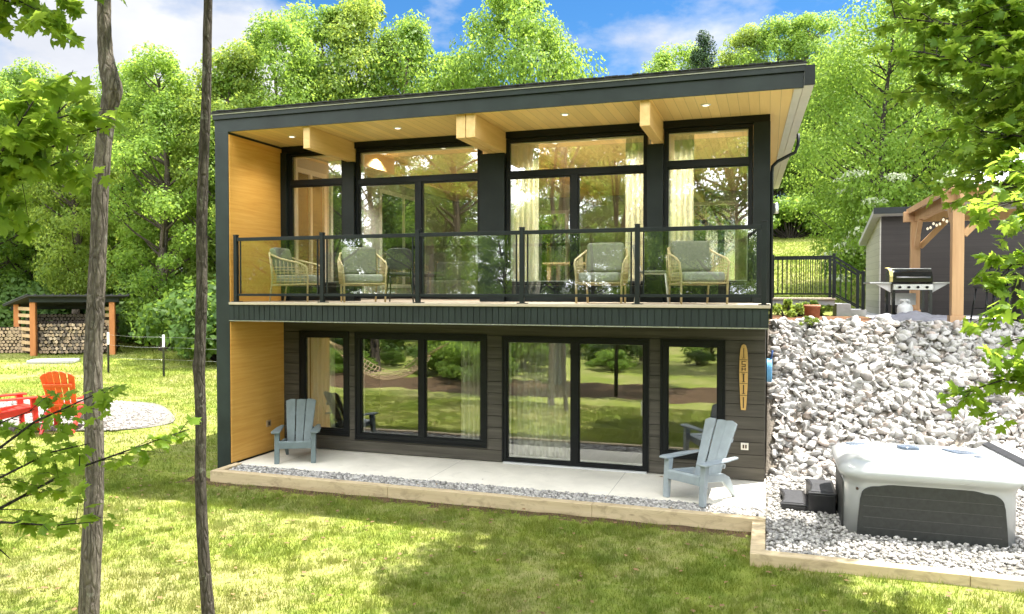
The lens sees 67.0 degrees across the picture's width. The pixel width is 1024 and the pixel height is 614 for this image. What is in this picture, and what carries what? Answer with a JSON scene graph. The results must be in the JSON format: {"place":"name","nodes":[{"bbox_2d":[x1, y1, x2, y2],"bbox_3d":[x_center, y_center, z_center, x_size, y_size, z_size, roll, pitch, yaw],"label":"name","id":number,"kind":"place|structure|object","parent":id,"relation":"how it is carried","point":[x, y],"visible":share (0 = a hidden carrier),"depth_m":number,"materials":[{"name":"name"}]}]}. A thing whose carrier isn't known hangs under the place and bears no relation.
{"place":"outdoors","nodes":[
{"label":"outdoors","id":0,"kind":"place"},
{"bbox_2d":[0,337,216,388],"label":"grass","id":1,"kind":"structure","parent":0,"point":[111,360],"depth_m":24.87,"materials":[{"name":"green plant"}]},
{"bbox_2d":[0,364,217,542],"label":"grass","id":2,"kind":"structure","parent":0,"point":[132,398],"depth_m":16.28,"materials":[{"name":"green plant"}]},
{"bbox_2d":[0,0,946,276],"label":"sky","id":3,"kind":"structure","parent":0,"point":[626,33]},
{"bbox_2d":[229,464,766,516],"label":"gravel","id":4,"kind":"structure","parent":0,"point":[663,503],"depth_m":11.18,"materials":[{"name":"grey gravel"}]},
{"bbox_2d":[239,448,765,510],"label":"patio","id":5,"kind":"structure","parent":0,"point":[750,493],"depth_m":12.10,"materials":[{"name":"concrete"}]},
{"bbox_2d":[271,398,320,463],"bbox_3d":[-3.674,2.117,13.300,0.798,0.980,0.867,0,1,-8],"label":"adirondack chair","id":6,"kind":"object","parent":5,"relation":"on","point":[299,406],"visible":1,"depth_m":13.45,"materials":[{"name":"grey plastic"}]},
{"bbox_2d":[659,417,737,507],"bbox_3d":[2.666,2.135,10.824,0.913,1.054,0.840,-1,2,-38],"label":"adirondack chair","id":7,"kind":"object","parent":5,"relation":"on","point":[703,473],"visible":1,"depth_m":10.83,"materials":[{"name":"grey plastic"}]},
{"bbox_2d":[0,232,1023,613],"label":"lawn","id":8,"kind":"structure","parent":0,"point":[546,554],"depth_m":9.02,"materials":[{"name":"green plant"}]},
{"bbox_2d":[0,283,26,326],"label":"understory bush","id":9,"kind":"object","parent":8,"relation":"on","point":[8,320],"visible":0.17,"depth_m":29.27,"materials":[{"name":"green plant"}]},
{"bbox_2d":[0,327,29,352],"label":"firewood","id":10,"kind":"object","parent":8,"relation":"on","point":[11,338],"visible":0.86,"depth_m":27.71,"materials":[{"name":"brown wood"}]},
{"bbox_2d":[0,275,31,320],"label":"understory bush","id":11,"kind":"object","parent":8,"relation":"on","point":[2,300],"visible":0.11,"depth_m":30.23,"materials":[{"name":"green plant"}]},
{"bbox_2d":[0,77,53,297],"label":"broadleaf tree","id":12,"kind":"object","parent":8,"relation":"on","point":[7,279],"visible":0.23,"depth_m":31.55,"materials":[{"name":"green plant"}]},
{"bbox_2d":[0,278,83,339],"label":"understory bush","id":13,"kind":"object","parent":8,"relation":"on","point":[8,299],"visible":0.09,"depth_m":29.73,"materials":[{"name":"green plant"}]},
{"bbox_2d":[0,57,88,279],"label":"broadleaf tree","id":14,"kind":"object","parent":8,"relation":"on","point":[10,75],"visible":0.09,"depth_m":32.16,"materials":[{"name":"green plant"}]},
{"bbox_2d":[26,358,79,363],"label":"stone slab","id":15,"kind":"structure","parent":8,"relation":"on","point":[54,361],"depth_m":25.08,"materials":[{"name":"grey stone"}]},
{"bbox_2d":[2,294,129,355],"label":"wood shed","id":16,"kind":"structure","parent":8,"relation":"on","point":[31,304],"depth_m":27.50,"materials":[{"name":"brown wood"}]},
{"bbox_2d":[26,313,119,352],"bbox_3d":[-15.924,0.939,28.095,2.997,1.399,0.420,0,1,-13],"label":"firewood","id":17,"kind":"object","parent":16,"relation":"in","point":[63,318],"visible":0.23,"depth_m":27.85,"materials":[{"name":"brown wood"}]},
{"bbox_2d":[11,79,139,326],"bbox_3d":[-16.940,-3.567,30.021,4.527,10.720,4.993,0,1,-7],"label":"broadleaf tree","id":18,"kind":"object","parent":8,"relation":"on","point":[74,255],"visible":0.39,"depth_m":29.09,"materials":[{"name":"green plant"}]},
{"bbox_2d":[12,266,140,323],"bbox_3d":[-18.322,-0.101,32.116,6.251,3.402,5.879,0,1,8],"label":"understory bush","id":19,"kind":"object","parent":8,"relation":"on","point":[33,290],"visible":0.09,"depth_m":30.25,"materials":[{"name":"green plant"}]},
{"bbox_2d":[0,399,174,431],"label":"fire pit gravel","id":20,"kind":"structure","parent":8,"relation":"on","point":[168,417],"depth_m":16.15,"materials":[{"name":"grey gravel"}]},
{"bbox_2d":[0,392,41,430],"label":"adirondack chair","id":21,"kind":"object","parent":20,"relation":"on","point":[20,407],"visible":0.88,"depth_m":14.32,"materials":[{"name":"red paint"}]},
{"bbox_2d":[39,371,83,433],"bbox_3d":[-8.435,1.737,14.649,0.907,1.170,0.986,0,1,-9],"label":"adirondack chair","id":22,"kind":"object","parent":20,"relation":"on","point":[48,382],"visible":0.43,"depth_m":14.30,"materials":[{"name":"red paint"}]},
{"bbox_2d":[78,0,122,613],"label":"maple tree","id":23,"kind":"object","parent":8,"relation":"on","point":[92,534],"visible":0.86,"depth_m":6.44,"materials":[{"name":"brown plant"}]},
{"bbox_2d":[0,0,201,558],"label":"maple sapling","id":24,"kind":"object","parent":8,"relation":"on","point":[26,153],"visible":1,"depth_m":3.70,"materials":[{"name":"green plant"}]},
{"bbox_2d":[70,266,183,336],"bbox_3d":[-17.192,-0.190,33.262,6.388,3.476,6.008,-1,1,-26],"label":"understory bush","id":25,"kind":"object","parent":8,"relation":"on","point":[122,302],"visible":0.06,"depth_m":31.59,"materials":[{"name":"green plant"}]},
{"bbox_2d":[104,297,154,344],"bbox_3d":[-14.591,0.612,30.791,3.739,2.035,3.517,0,1,10],"label":"understory bush","id":26,"kind":"object","parent":8,"relation":"on","point":[125,330],"visible":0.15,"depth_m":29.73,"materials":[{"name":"green plant"}]},
{"bbox_2d":[66,62,194,339],"bbox_3d":[-16.313,-4.329,33.018,5.821,11.967,5.960,0,1,-19],"label":"broadleaf tree","id":27,"kind":"object","parent":8,"relation":"on","point":[112,241],"visible":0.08,"depth_m":32.17,"materials":[{"name":"green plant"}]},
{"bbox_2d":[86,120,185,272],"bbox_3d":[-17.614,-3.853,36.911,5.191,10.491,4.707,0,1,-13],"label":"broadleaf tree","id":28,"kind":"object","parent":8,"relation":"on","point":[140,210],"visible":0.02,"depth_m":36.03,"materials":[{"name":"green plant"}]},
{"bbox_2d":[82,40,215,350],"bbox_3d":[-13.064,-3.855,28.869,5.084,11.526,5.551,-1,1,-33],"label":"broadleaf tree","id":29,"kind":"object","parent":8,"relation":"on","point":[161,103],"visible":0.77,"depth_m":28.22,"materials":[{"name":"green plant"}]},
{"bbox_2d":[107,332,216,376],"bbox_3d":[-9.322,1.446,22.417,5.589,1.355,0.290,0,1,11],"label":"wire fence","id":30,"kind":"object","parent":8,"relation":"on","point":[163,347],"visible":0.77,"depth_m":22.45,"materials":[{"name":"white metal"}]},
{"bbox_2d":[129,274,216,358],"bbox_3d":[-9.791,0.382,26.099,5.924,3.224,5.572,0,1,15],"label":"understory bush","id":31,"kind":"object","parent":8,"relation":"on","point":[160,323],"visible":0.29,"depth_m":24.75,"materials":[{"name":"green plant"}]},
{"bbox_2d":[165,321,216,361],"bbox_3d":[-9.923,0.957,25.929,3.598,1.958,3.384,1,1,28],"label":"understory bush","id":32,"kind":"object","parent":8,"relation":"on","point":[212,358],"visible":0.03,"depth_m":24.97,"materials":[{"name":"green plant"}]},
{"bbox_2d":[192,0,214,613],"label":"maple tree","id":33,"kind":"object","parent":8,"relation":"on","point":[204,570],"visible":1,"depth_m":6.96,"materials":[{"name":"brown plant"}]},
{"bbox_2d":[141,38,273,288],"bbox_3d":[-10.878,-4.271,29.911,6.085,12.297,5.517,0,1,1],"label":"broadleaf tree","id":34,"kind":"object","parent":8,"relation":"on","point":[241,57],"visible":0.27,"depth_m":29.09,"materials":[{"name":"green plant"}]},
{"bbox_2d":[196,8,323,256],"bbox_3d":[-10.004,-4.977,31.295,6.702,13.658,6.548,0,1,-11],"label":"broadleaf tree","id":35,"kind":"object","parent":8,"relation":"on","point":[271,50],"visible":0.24,"depth_m":29.96,"materials":[{"name":"green plant"}]},
{"bbox_2d":[272,0,365,105],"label":"broadleaf tree","id":36,"kind":"object","parent":8,"relation":"on","point":[312,30],"visible":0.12,"depth_m":32.25,"materials":[{"name":"green plant"}]},
{"bbox_2d":[300,0,426,100],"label":"broadleaf tree","id":37,"kind":"object","parent":8,"relation":"on","point":[359,18],"visible":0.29,"depth_m":32.02,"materials":[{"name":"green plant"}]},
{"bbox_2d":[341,8,467,98],"bbox_3d":[-4.245,-5.360,32.374,6.604,14.354,6.452,1,1,26],"label":"broadleaf tree","id":38,"kind":"object","parent":8,"relation":"on","point":[415,46],"visible":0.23,"depth_m":32.19,"materials":[{"name":"green plant"}]},
{"bbox_2d":[423,45,483,91],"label":"broadleaf tree","id":39,"kind":"object","parent":8,"relation":"on","point":[440,58],"visible":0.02,"depth_m":34.19,"materials":[{"name":"green plant"}]},
{"bbox_2d":[210,463,765,531],"bbox_3d":[-0.722,2.752,11.321,8.420,0.240,0.627,0,1,18],"label":"timber edging","id":40,"kind":"object","parent":8,"relation":"on","point":[669,516],"visible":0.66,"depth_m":10.82,"materials":[{"name":"beige wood"}]},
{"bbox_2d":[0,445,1000,613],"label":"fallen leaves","id":41,"kind":"object","parent":8,"relation":"on","point":[385,558],"visible":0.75,"depth_m":8.66,"materials":[{"name":"brown plant"}]},
{"bbox_2d":[438,0,608,255],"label":"broadleaf tree","id":42,"kind":"object","parent":8,"relation":"on","point":[527,35],"visible":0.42,"depth_m":31.56,"materials":[{"name":"green plant"}]},
{"bbox_2d":[539,214,564,280],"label":"broadleaf tree","id":43,"kind":"object","parent":8,"relation":"on","point":[543,274],"visible":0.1,"depth_m":36.92,"materials":[{"name":"green plant"}]},
{"bbox_2d":[539,55,587,280],"bbox_3d":[2.862,-4.809,35.624,4.884,13.627,4.765,0,1,-10],"label":"broadleaf tree","id":44,"kind":"object","parent":8,"relation":"on","point":[557,247],"visible":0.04,"depth_m":35.20,"materials":[{"name":"green plant"}]},
{"bbox_2d":[641,39,734,247],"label":"broadleaf tree","id":45,"kind":"object","parent":8,"relation":"on","point":[662,61],"visible":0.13,"depth_m":60.94,"materials":[{"name":"green plant"}]},
{"bbox_2d":[688,29,734,265],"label":"spruce tree","id":46,"kind":"object","parent":8,"relation":"on","point":[701,54],"visible":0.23,"depth_m":56.90,"materials":[{"name":"green plant"}]},
{"bbox_2d":[711,22,774,208],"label":"broadleaf tree","id":47,"kind":"object","parent":8,"relation":"on","point":[746,38],"visible":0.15,"depth_m":59.01,"materials":[{"name":"green plant"}]},
{"bbox_2d":[730,195,809,236],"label":"understory bush","id":48,"kind":"object","parent":8,"relation":"on","point":[781,221],"visible":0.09,"depth_m":51.96,"materials":[{"name":"green plant"}]},
{"bbox_2d":[727,11,825,200],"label":"broadleaf tree","id":49,"kind":"object","parent":8,"relation":"on","point":[777,29],"visible":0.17,"depth_m":56.50,"materials":[{"name":"green plant"}]},
{"bbox_2d":[773,193,850,238],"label":"understory bush","id":50,"kind":"object","parent":8,"relation":"on","point":[787,212],"visible":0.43,"depth_m":50.44,"materials":[{"name":"green plant"}]},
{"bbox_2d":[773,103,853,196],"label":"broadleaf tree","id":51,"kind":"object","parent":8,"relation":"on","point":[787,192],"visible":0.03,"depth_m":56.20,"materials":[{"name":"green plant"}]},
{"bbox_2d":[783,205,843,235],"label":"understory bush","id":52,"kind":"object","parent":8,"relation":"on","point":[809,230],"visible":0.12,"depth_m":51.06,"materials":[{"name":"green plant"}]},
{"bbox_2d":[773,253,866,316],"bbox_3d":[7.730,-0.518,19.703,2.240,1.630,1.380,0,1,18],"label":"railing","id":53,"kind":"object","parent":8,"relation":"on","point":[842,309],"visible":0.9,"depth_m":19.17,"materials":[{"name":"metal"}]},
{"bbox_2d":[769,315,870,322],"bbox_3d":[6.690,0.266,16.735,2.140,0.001,4.700,0,1,18],"label":"mulch bed","id":54,"kind":"object","parent":8,"relation":"on","point":[863,319],"visible":0.35,"depth_m":17.83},
{"bbox_2d":[773,298,803,317],"bbox_3d":[6.575,0.077,18.259,0.831,0.574,0.820,-1,1,-28],"label":"garden plant","id":55,"kind":"object","parent":54,"relation":"on","point":[787,305],"visible":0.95,"depth_m":18.16,"materials":[{"name":"green plant"}]},
{"bbox_2d":[804,305,820,317],"bbox_3d":[6.783,0.100,17.491,0.370,0.300,0.364,0,1,18],"label":"clay pot","id":56,"kind":"object","parent":54,"relation":"on","point":[812,310],"visible":0.79,"depth_m":17.35,"materials":[{"name":"ceramic"}]},
{"bbox_2d":[809,300,832,315],"bbox_3d":[7.524,0.077,19.039,0.748,0.517,0.738,0,1,-4],"label":"garden plant","id":57,"kind":"object","parent":54,"relation":"on","point":[823,308],"visible":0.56,"depth_m":18.95,"materials":[{"name":"green plant"}]},
{"bbox_2d":[777,10,870,199],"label":"broadleaf tree","id":58,"kind":"object","parent":8,"relation":"on","point":[820,27],"visible":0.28,"depth_m":54.64,"materials":[{"name":"green plant"}]},
{"bbox_2d":[784,39,930,196],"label":"broadleaf tree","id":59,"kind":"object","parent":8,"relation":"on","point":[843,122],"visible":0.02,"depth_m":54.82,"materials":[{"name":"green plant"}]},
{"bbox_2d":[750,521,1023,592],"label":"timber edging","id":60,"kind":"object","parent":8,"relation":"on","point":[759,554],"visible":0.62,"depth_m":8.16,"materials":[{"name":"beige wood"}]},
{"bbox_2d":[779,0,1005,285],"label":"broadleaf tree","id":61,"kind":"object","parent":8,"relation":"on","point":[854,68],"visible":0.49,"depth_m":25.48,"materials":[{"name":"green plant"}]},
{"bbox_2d":[817,169,968,300],"bbox_3d":[12.430,-2.043,24.247,5.290,4.546,2.118,0,1,18],"label":"flowering shrub","id":62,"kind":"object","parent":8,"relation":"on","point":[854,259],"visible":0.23,"depth_m":24.38,"materials":[{"name":"green plant"}]},
{"bbox_2d":[765,474,1023,575],"bbox_3d":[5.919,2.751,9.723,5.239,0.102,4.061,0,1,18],"label":"gravel","id":63,"kind":"structure","parent":8,"relation":"on","point":[797,532],"depth_m":8.96,"materials":[{"name":"grey gravel"}]},
{"bbox_2d":[779,478,836,513],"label":"tub steps","id":64,"kind":"structure","parent":63,"relation":"on","point":[820,495],"depth_m":10.38,"materials":[{"name":"black plastic"}]},
{"bbox_2d":[831,441,1023,549],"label":"hot tub","id":65,"kind":"object","parent":63,"relation":"on","point":[936,494],"visible":0.95,"depth_m":9.17,"materials":[{"name":"plastic"}]},
{"bbox_2d":[976,441,1023,491],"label":"tub cover","id":66,"kind":"object","parent":65,"relation":"on","point":[1013,459],"visible":0.42,"depth_m":9.81,"materials":[{"name":"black plastic"}]},
{"bbox_2d":[766,316,1023,497],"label":"riprap","id":67,"kind":"object","parent":8,"relation":"on","point":[1010,404],"visible":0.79,"depth_m":13.03,"materials":[{"name":"stone"}]},
{"bbox_2d":[807,0,1020,222],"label":"broadleaf tree","id":68,"kind":"object","parent":8,"relation":"on","point":[897,114],"visible":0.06,"depth_m":28.20,"materials":[{"name":"green plant"}]},
{"bbox_2d":[852,0,1023,434],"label":"maple tree","id":69,"kind":"object","parent":8,"relation":"on","point":[994,49],"visible":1,"depth_m":7.35,"materials":[{"name":"green plant"}]},
{"bbox_2d":[211,59,814,480],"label":"house","id":70,"kind":"structure","parent":0,"point":[427,179],"depth_m":12.94,"materials":[{"name":"brown wood"}]},
{"bbox_2d":[268,247,319,301],"bbox_3d":[-3.723,-0.554,13.309,0.762,0.925,0.772,0,1,8],"label":"rattan armchair","id":71,"kind":"object","parent":70,"relation":"on","point":[282,264],"visible":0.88,"depth_m":13.06,"materials":[{"name":"beige wicker"}]},
{"bbox_2d":[297,167,326,280],"bbox_3d":[-4.014,-1.536,15.285,0.140,2.300,1.100,0,1,18],"label":"curtain","id":72,"kind":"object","parent":70,"relation":"in","point":[301,170],"depth_m":15.28,"materials":[{"name":"beige fabric"}]},
{"bbox_2d":[288,152,345,285],"bbox_3d":[-3.523,-1.596,14.088,1.160,2.432,0.160,0,1,18],"label":"window","id":73,"kind":"structure","parent":70,"relation":"in","point":[293,183],"depth_m":14.17,"materials":[{"name":"black glass"}]},
{"bbox_2d":[311,338,334,426],"bbox_3d":[-3.492,1.460,14.318,0.500,2.150,0.089,0,1,18],"label":"curtain","id":74,"kind":"object","parent":70,"relation":"hanging from","point":[323,372],"visible":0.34,"depth_m":14.31,"materials":[{"name":"beige fabric"}]},
{"bbox_2d":[301,332,346,434],"bbox_3d":[-3.387,1.375,14.109,0.970,1.830,0.160,0,1,18],"label":"window","id":75,"kind":"structure","parent":70,"relation":"in","point":[305,358],"depth_m":14.07,"materials":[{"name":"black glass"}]},
{"bbox_2d":[330,176,337,280],"bbox_3d":[-3.582,-1.565,16.590,0.140,2.300,1.350,0,1,18],"label":"curtain","id":76,"kind":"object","parent":70,"relation":"in","point":[331,187],"depth_m":15.95,"materials":[{"name":"beige fabric"}]},
{"bbox_2d":[337,247,387,301],"bbox_3d":[-2.508,-0.545,12.901,0.772,0.925,0.762,0,1,-20],"label":"rattan armchair","id":77,"kind":"object","parent":70,"relation":"on","point":[357,266],"visible":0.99,"depth_m":12.99,"materials":[{"name":"fabric"}]},
{"bbox_2d":[386,248,414,301],"bbox_3d":[-1.858,-0.528,12.937,0.484,0.888,0.552,0,1,-2],"label":"side chair","id":78,"kind":"object","parent":70,"relation":"on","point":[398,258],"visible":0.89,"depth_m":12.70,"materials":[{"name":"black"}]},
{"bbox_2d":[379,189,425,287],"bbox_3d":[-2.727,-1.622,19.177,0.140,2.300,2.500,0,1,18],"label":"window","id":79,"kind":"structure","parent":70,"relation":"in","point":[403,285],"depth_m":19.11,"materials":[{"name":"glass"}]},
{"bbox_2d":[356,142,482,298],"bbox_3d":[-1.624,-1.472,13.462,2.365,2.652,0.162,0,1,18],"label":"sliding door","id":80,"kind":"structure","parent":70,"relation":"in","point":[419,181],"depth_m":13.39,"materials":[{"name":"black glass"}]},
{"bbox_2d":[356,333,484,445],"bbox_3d":[-1.593,1.411,13.515,2.450,1.865,0.162,0,1,18],"label":"window","id":81,"kind":"structure","parent":70,"relation":"in","point":[422,436],"depth_m":13.43,"materials":[{"name":"black glass"}]},
{"bbox_2d":[425,262,476,293],"bbox_3d":[-0.878,-0.635,17.496,2.390,0.800,0.870,0,1,18],"label":"sofa","id":82,"kind":"object","parent":70,"relation":"on","point":[453,278],"visible":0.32,"depth_m":17.66,"materials":[{"name":"fabric"}]},
{"bbox_2d":[461,341,479,438],"bbox_3d":[-0.634,1.481,13.372,0.520,2.150,0.091,0,1,18],"label":"curtain","id":83,"kind":"object","parent":70,"relation":"hanging from","point":[470,389],"visible":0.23,"depth_m":13.40,"materials":[{"name":"white fabric"}]},
{"bbox_2d":[514,144,538,280],"bbox_3d":[0.210,-1.461,12.996,0.480,2.650,0.087,0,1,18],"label":"curtain","id":84,"kind":"object","parent":70,"relation":"hanging from","point":[526,202],"visible":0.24,"depth_m":12.98,"materials":[{"name":"beige fabric"}]},
{"bbox_2d":[513,343,569,458],"bbox_3d":[0.525,1.487,13.105,1.050,2.150,0.092,0,1,18],"label":"curtain","id":85,"kind":"object","parent":70,"relation":"hanging from","point":[541,399],"visible":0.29,"depth_m":13.11,"materials":[{"name":"white fabric"}]},
{"bbox_2d":[539,210,568,280],"bbox_3d":[0.436,-1.604,21.766,2.400,2.150,0.140,0,1,18],"label":"window","id":86,"kind":"structure","parent":70,"relation":"in","point":[566,212],"depth_m":21.34,"materials":[{"name":"glass"}]},
{"bbox_2d":[543,262,585,280],"bbox_3d":[1.652,-0.518,15.593,1.900,0.750,0.900,0,1,18],"label":"dining table","id":87,"kind":"object","parent":70,"relation":"on","point":[556,264],"visible":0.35,"depth_m":15.49,"materials":[{"name":"brown wood"}]},
{"bbox_2d":[503,338,646,473],"bbox_3d":[1.011,1.572,12.632,2.390,2.098,0.210,0,1,18],"label":"sliding door","id":88,"kind":"structure","parent":70,"relation":"in","point":[575,344],"depth_m":12.58,"materials":[{"name":"black glass"}]},
{"bbox_2d":[506,130,648,285],"bbox_3d":[1.035,-1.563,12.581,2.345,2.432,0.162,0,1,18],"label":"sliding door","id":89,"kind":"structure","parent":70,"relation":"in","point":[574,174],"depth_m":12.53,"materials":[{"name":"black glass"}]},
{"bbox_2d":[573,242,629,303],"bbox_3d":[1.364,-0.517,11.627,0.772,0.925,0.762,0,1,16],"label":"rattan armchair","id":90,"kind":"object","parent":70,"relation":"on","point":[607,264],"visible":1,"depth_m":11.73,"materials":[{"name":"fabric"}]},
{"bbox_2d":[625,138,651,279],"bbox_3d":[2.024,-1.448,12.397,0.420,2.650,0.086,0,1,18],"label":"curtain","id":91,"kind":"object","parent":70,"relation":"hanging from","point":[634,193],"visible":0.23,"depth_m":12.41,"materials":[{"name":"beige fabric"}]},
{"bbox_2d":[632,245,668,302],"bbox_3d":[2.105,-0.500,11.701,0.552,0.888,0.484,0,1,13],"label":"side chair","id":92,"kind":"object","parent":70,"relation":"on","point":[655,272],"visible":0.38,"depth_m":11.50,"materials":[{"name":"beige wood"}]},
{"bbox_2d":[670,135,693,285],"bbox_3d":[2.651,-1.443,12.191,0.420,2.650,0.094,0,1,18],"label":"curtain","id":93,"kind":"object","parent":70,"relation":"hanging from","point":[682,193],"visible":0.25,"depth_m":12.17,"materials":[{"name":"beige fabric"}]},
{"bbox_2d":[662,340,723,458],"bbox_3d":[2.815,1.430,12.058,0.925,1.810,0.160,0,1,18],"label":"window","id":94,"kind":"structure","parent":70,"relation":"in","point":[665,344],"depth_m":12.08,"materials":[{"name":"black glass"}]},
{"bbox_2d":[666,241,729,303],"bbox_3d":[2.655,-0.507,11.177,0.772,0.925,0.762,0,1,-6],"label":"rattan armchair","id":95,"kind":"object","parent":70,"relation":"on","point":[690,263],"visible":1,"depth_m":11.30,"materials":[{"name":"fabric"}]},
{"bbox_2d":[664,123,752,285],"bbox_3d":[3.017,-1.549,11.926,1.320,2.432,0.160,0,1,18],"label":"window","id":96,"kind":"structure","parent":70,"relation":"in","point":[669,165],"depth_m":11.83,"materials":[{"name":"black glass"}]},
{"bbox_2d":[694,200,738,279],"bbox_3d":[4.471,-1.510,20.433,2.900,2.480,0.140,0,1,18],"label":"window","id":97,"kind":"structure","parent":70,"relation":"in","point":[736,203],"depth_m":19.93,"materials":[{"name":"glass"}]},
{"bbox_2d":[739,344,747,409],"bbox_3d":[3.508,1.063,11.721,0.128,0.999,0.026,0,1,18],"label":"surfboard sign","id":98,"kind":"object","parent":70,"relation":"attached to","point":[743,372],"visible":1,"depth_m":11.71,"materials":[{"name":"yellow wood"}]},
{"bbox_2d":[766,350,772,381],"bbox_3d":[3.984,0.913,11.956,0.100,0.495,0.326,0,1,18],"label":"garden hose","id":99,"kind":"object","parent":70,"relation":"hanging from","point":[769,371],"visible":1,"depth_m":11.83,"materials":[{"name":"blue plastic"}]},
{"bbox_2d":[773,234,865,311],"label":"grass","id":100,"kind":"structure","parent":0,"point":[790,245],"depth_m":35.24,"materials":[{"name":"green plant"}]},
{"bbox_2d":[866,312,1002,323],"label":"terrace","id":101,"kind":"structure","parent":0,"point":[870,315],"depth_m":18.39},
{"bbox_2d":[897,299,912,312],"bbox_3d":[8.304,0.050,16.355,0.310,0.420,0.310,0,1,18],"label":"propane tank","id":102,"kind":"object","parent":101,"relation":"on","point":[905,306],"visible":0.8,"depth_m":16.26,"materials":[{"name":"white metal"}]},
{"bbox_2d":[863,268,949,314],"bbox_3d":[8.626,-0.290,16.824,1.720,1.100,0.654,0,1,10],"label":"gas grill","id":103,"kind":"object","parent":101,"relation":"on","point":[921,279],"visible":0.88,"depth_m":16.63,"materials":[{"name":"silver metal"}]},
{"bbox_2d":[868,310,946,321],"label":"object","id":104,"kind":"object","parent":101,"relation":"on","point":[915,315],"visible":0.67,"depth_m":14.94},
{"bbox_2d":[859,206,1023,315],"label":"garden shed","id":105,"kind":"structure","parent":101,"relation":"on","point":[885,239],"depth_m":19.39,"materials":[{"name":"dark wood siding"},{"name":"timber"},{"name":"roof shingles"}]},
{"bbox_2d":[903,153,1023,321],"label":"pergola","id":106,"kind":"object","parent":101,"relation":"on","point":[917,215],"visible":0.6,"depth_m":14.01,"materials":[{"name":"brown wood"}]},
{"bbox_2d":[970,266,1009,320],"bbox_3d":[9.685,-0.266,15.652,0.514,1.106,0.571,0,1,-2],"label":"bar chair","id":107,"kind":"object","parent":101,"relation":"on","point":[991,268],"visible":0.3,"depth_m":15.48,"materials":[{"name":"black metal"}]},
{"bbox_2d":[1005,273,1023,321],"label":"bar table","id":108,"kind":"object","parent":101,"relation":"on","point":[1016,298],"visible":0.34,"depth_m":14.92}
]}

